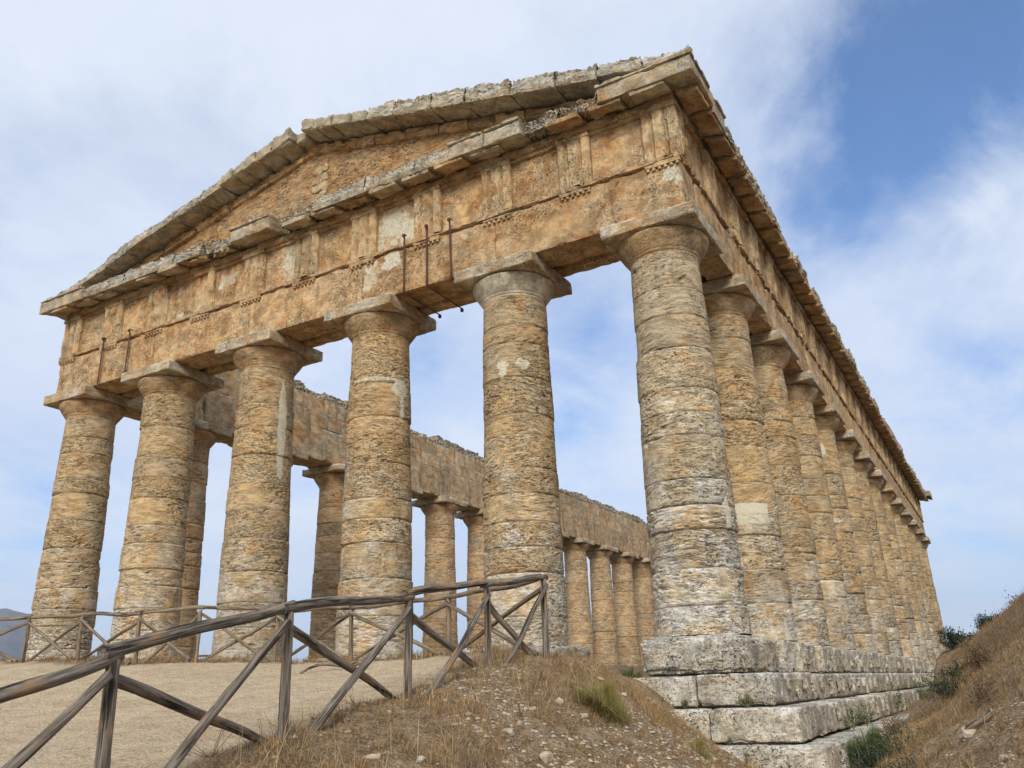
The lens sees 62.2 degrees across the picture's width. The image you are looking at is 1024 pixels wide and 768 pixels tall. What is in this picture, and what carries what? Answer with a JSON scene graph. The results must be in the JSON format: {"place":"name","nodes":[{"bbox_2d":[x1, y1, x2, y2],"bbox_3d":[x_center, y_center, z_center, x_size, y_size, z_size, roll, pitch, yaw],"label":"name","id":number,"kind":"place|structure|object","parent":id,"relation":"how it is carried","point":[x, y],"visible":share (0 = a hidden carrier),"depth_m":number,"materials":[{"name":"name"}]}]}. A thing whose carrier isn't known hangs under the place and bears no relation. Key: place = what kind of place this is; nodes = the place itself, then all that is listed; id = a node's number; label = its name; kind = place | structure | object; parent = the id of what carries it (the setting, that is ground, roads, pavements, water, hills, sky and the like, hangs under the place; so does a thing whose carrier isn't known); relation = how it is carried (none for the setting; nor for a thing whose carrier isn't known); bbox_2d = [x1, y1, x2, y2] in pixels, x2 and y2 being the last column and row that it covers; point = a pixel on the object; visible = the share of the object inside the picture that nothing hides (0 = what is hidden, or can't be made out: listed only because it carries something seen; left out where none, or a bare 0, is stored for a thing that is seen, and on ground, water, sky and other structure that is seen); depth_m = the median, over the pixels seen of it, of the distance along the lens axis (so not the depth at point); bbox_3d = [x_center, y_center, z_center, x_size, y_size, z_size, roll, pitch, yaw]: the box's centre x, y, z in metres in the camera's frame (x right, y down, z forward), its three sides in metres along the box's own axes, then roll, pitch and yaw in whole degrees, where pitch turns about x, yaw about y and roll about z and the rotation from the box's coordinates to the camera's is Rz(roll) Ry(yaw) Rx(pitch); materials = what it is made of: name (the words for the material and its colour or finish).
{"place":"outdoors","nodes":[
{"label":"outdoors","id":0,"kind":"place"},
{"bbox_2d":[0,608,199,659],"bbox_3d":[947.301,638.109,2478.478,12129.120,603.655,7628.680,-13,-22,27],"label":"hills","id":1,"kind":"structure","parent":0,"point":[11,643],"depth_m":3674.75,"materials":[{"name":"grey"}]},
{"bbox_2d":[0,593,1023,767],"bbox_3d":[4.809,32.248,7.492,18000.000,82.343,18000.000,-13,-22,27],"label":"ground","id":2,"kind":"structure","parent":0,"point":[28,721],"depth_m":9.14,"materials":[{"name":"beige soil"}]},
{"bbox_2d":[0,573,548,664],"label":"wooden fence","id":3,"kind":"object","parent":2,"relation":"on","point":[447,604],"visible":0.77,"depth_m":17.73,"materials":[{"name":"brown wood"}]},
{"bbox_2d":[0,574,549,767],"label":"wooden fence","id":4,"kind":"object","parent":2,"relation":"on","point":[110,680],"visible":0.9,"depth_m":6.82,"materials":[{"name":"brown wood"}]},
{"bbox_2d":[300,660,363,673],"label":"dead branch","id":5,"kind":"object","parent":2,"relation":"on","point":[358,663],"visible":0.63,"depth_m":13.57,"materials":[{"name":"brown wood"}]},
{"bbox_2d":[364,754,379,758],"bbox_3d":[-1.154,3.012,6.837,0.207,0.058,0.095,-5,-20,7],"label":"stone","id":6,"kind":"object","parent":2,"relation":"on","point":[373,756],"visible":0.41,"depth_m":6.80,"materials":[{"name":"stone"}]},
{"bbox_2d":[416,755,425,762],"bbox_3d":[-0.736,3.038,6.845,0.093,0.075,0.062,2,-20,-11],"label":"stone","id":7,"kind":"object","parent":2,"relation":"on","point":[420,758],"visible":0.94,"depth_m":6.83,"materials":[{"name":"stone"}]},
{"bbox_2d":[25,45,947,767],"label":"greek temple","id":8,"kind":"structure","parent":2,"relation":"on","point":[773,549],"depth_m":23.86,"materials":[{"name":"stone"}]},
{"bbox_2d":[680,699,688,707],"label":"weed","id":9,"kind":"object","parent":8,"relation":"on","point":[684,704],"visible":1,"depth_m":15.30,"materials":[{"name":"green plant"}]},
{"bbox_2d":[722,736,731,743],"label":"weed","id":10,"kind":"object","parent":8,"relation":"on","point":[727,741],"visible":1,"depth_m":14.34,"materials":[{"name":"green plant"}]},
{"bbox_2d":[736,692,754,706],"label":"weed","id":11,"kind":"object","parent":8,"relation":"on","point":[747,702],"visible":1,"depth_m":14.80,"materials":[{"name":"green plant"}]},
{"bbox_2d":[843,705,864,729],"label":"weed","id":12,"kind":"object","parent":8,"relation":"on","point":[850,718],"visible":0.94,"depth_m":17.39,"materials":[{"name":"green plant"}]},
{"bbox_2d":[857,700,876,724],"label":"weed","id":13,"kind":"object","parent":8,"relation":"on","point":[866,718],"visible":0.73,"depth_m":18.87,"materials":[{"name":"green plant"}]},
{"bbox_2d":[880,683,910,712],"bbox_3d":[10.585,8.599,23.424,0.524,0.981,0.650,10,-23,-29],"label":"weed","id":14,"kind":"object","parent":8,"relation":"on","point":[898,703],"visible":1,"depth_m":23.32,"materials":[{"name":"green plant"}]},
{"bbox_2d":[502,728,514,736],"bbox_3d":[-0.052,3.303,8.044,0.143,0.074,0.102,-13,-22,27],"label":"stone","id":15,"kind":"object","parent":2,"relation":"on","point":[511,732],"visible":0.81,"depth_m":8.01,"materials":[{"name":"stone"}]},
{"bbox_2d":[0,589,1023,767],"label":"dry grass","id":16,"kind":"structure","parent":2,"relation":"on","point":[652,709],"depth_m":9.43,"materials":[{"name":"brown plant"}]},
{"bbox_2d":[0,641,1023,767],"bbox_3d":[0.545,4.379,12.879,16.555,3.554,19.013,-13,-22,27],"label":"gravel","id":17,"kind":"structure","parent":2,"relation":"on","point":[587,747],"depth_m":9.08,"materials":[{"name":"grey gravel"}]},
{"bbox_2d":[539,751,553,762],"bbox_3d":[0.307,3.410,7.730,0.117,0.124,0.159,-13,-22,27],"label":"stone","id":18,"kind":"object","parent":2,"relation":"on","point":[545,756],"visible":0.88,"depth_m":7.69,"materials":[{"name":"stone"}]},
{"bbox_2d":[555,697,563,704],"bbox_3d":[0.522,3.527,9.415,0.115,0.104,0.089,-4,-20,5],"label":"stone","id":19,"kind":"object","parent":2,"relation":"on","point":[560,700],"visible":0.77,"depth_m":9.38,"materials":[{"name":"stone"}]},
{"bbox_2d":[566,674,638,729],"bbox_3d":[0.973,3.651,9.708,0.949,0.648,0.900,3,-20,-13],"label":"grass tuft","id":20,"kind":"object","parent":2,"relation":"on","point":[606,698],"visible":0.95,"depth_m":9.70,"materials":[{"name":"green plant"}]},
{"bbox_2d":[618,662,637,677],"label":"grass tuft","id":21,"kind":"object","parent":2,"relation":"on","point":[630,673],"visible":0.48,"depth_m":16.47,"materials":[{"name":"green plant"}]},
{"bbox_2d":[633,672,642,677],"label":"grass tuft","id":22,"kind":"object","parent":2,"relation":"on","point":[639,675],"visible":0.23,"depth_m":22.21,"materials":[{"name":"green plant"}]},
{"bbox_2d":[682,733,716,761],"bbox_3d":[2.357,4.675,10.887,0.554,0.405,0.557,-13,-22,27],"label":"grass tuft","id":23,"kind":"object","parent":2,"relation":"on","point":[700,743],"visible":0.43,"depth_m":10.90,"materials":[{"name":"green plant"}]},
{"bbox_2d":[838,737,891,767],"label":"shrub","id":24,"kind":"object","parent":2,"relation":"on","point":[868,761],"visible":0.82,"depth_m":11.58,"materials":[{"name":"green plant"}]},
{"bbox_2d":[838,721,900,767],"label":"grass tuft","id":25,"kind":"object","parent":2,"relation":"on","point":[864,740],"visible":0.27,"depth_m":14.80,"materials":[{"name":"green plant"}]},
{"bbox_2d":[845,740,923,767],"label":"shrub","id":26,"kind":"object","parent":2,"relation":"on","point":[895,764],"visible":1,"depth_m":9.08,"materials":[{"name":"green plant"}]},
{"bbox_2d":[849,716,927,757],"bbox_3d":[6.052,5.508,13.129,1.268,0.704,1.160,0,-20,-5],"label":"shrub","id":27,"kind":"object","parent":2,"relation":"on","point":[896,738],"visible":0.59,"depth_m":13.13,"materials":[{"name":"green plant"}]},
{"bbox_2d":[874,708,905,735],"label":"shrub","id":28,"kind":"object","parent":2,"relation":"on","point":[896,724],"visible":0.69,"depth_m":16.59,"materials":[{"name":"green plant"}]},
{"bbox_2d":[911,677,936,699],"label":"weed","id":29,"kind":"object","parent":2,"relation":"on","point":[922,691],"visible":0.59,"depth_m":26.21,"materials":[{"name":"green plant"}]},
{"bbox_2d":[922,665,965,701],"bbox_3d":[9.642,6.615,18.703,1.048,0.794,1.108,2,-20,-10],"label":"shrub","id":30,"kind":"object","parent":2,"relation":"on","point":[944,683],"visible":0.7,"depth_m":18.59,"materials":[{"name":"green plant"}]},
{"bbox_2d":[936,625,973,648],"bbox_3d":[15.486,8.909,29.824,1.206,0.831,1.195,14,-25,-36],"label":"shrub","id":31,"kind":"object","parent":2,"relation":"on","point":[950,641],"visible":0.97,"depth_m":29.66,"materials":[{"name":"green plant"}]},
{"bbox_2d":[940,660,970,677],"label":"shrub","id":32,"kind":"object","parent":2,"relation":"on","point":[953,672],"visible":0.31,"depth_m":24.21,"materials":[{"name":"green plant"}]},
{"bbox_2d":[961,727,976,741],"bbox_3d":[4.919,3.793,9.102,0.154,0.218,0.223,-13,-22,27],"label":"stone","id":33,"kind":"object","parent":2,"relation":"on","point":[968,734],"visible":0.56,"depth_m":9.05,"materials":[{"name":"stone"}]},
{"bbox_2d":[951,636,992,669],"bbox_3d":[10.672,6.101,19.259,1.006,0.756,1.006,0,-20,-6],"label":"shrub","id":34,"kind":"object","parent":2,"relation":"on","point":[978,658],"visible":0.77,"depth_m":19.18,"materials":[{"name":"brown plant"}]},
{"bbox_2d":[957,707,995,739],"bbox_3d":[4.962,3.639,9.075,0.476,0.090,0.082,-40,-28,5],"label":"dead log","id":35,"kind":"object","parent":2,"relation":"on","point":[989,714],"visible":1,"depth_m":9.05,"materials":[{"name":"brown wood"}]},
{"bbox_2d":[967,639,987,655],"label":"shrub","id":36,"kind":"object","parent":2,"relation":"on","point":[975,645],"visible":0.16,"depth_m":25.04,"materials":[{"name":"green plant"}]},
{"bbox_2d":[961,670,1007,707],"bbox_3d":[7.035,4.513,12.597,0.747,0.611,0.831,-13,-22,27],"label":"shrub","id":37,"kind":"object","parent":2,"relation":"on","point":[978,691],"visible":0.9,"depth_m":12.58,"materials":[{"name":"brown plant"}]},
{"bbox_2d":[971,610,1000,631],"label":"tree","id":38,"kind":"object","parent":2,"relation":"on","point":[980,620],"visible":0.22,"depth_m":67.43,"materials":[{"name":"green plant"}]},
{"bbox_2d":[999,754,1014,762],"bbox_3d":[4.127,3.071,6.949,0.250,0.070,0.131,-13,-22,27],"label":"stone","id":39,"kind":"object","parent":2,"relation":"on","point":[1002,758],"visible":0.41,"depth_m":6.95,"materials":[{"name":"stone"}]},
{"bbox_2d":[1001,590,1017,609],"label":"tree","id":40,"kind":"object","parent":2,"relation":"on","point":[1010,599],"visible":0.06,"depth_m":65.73,"materials":[{"name":"green plant"}]},
{"bbox_2d":[0,0,1023,661],"label":"sky","id":41,"kind":"structure","parent":0,"point":[883,140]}
]}

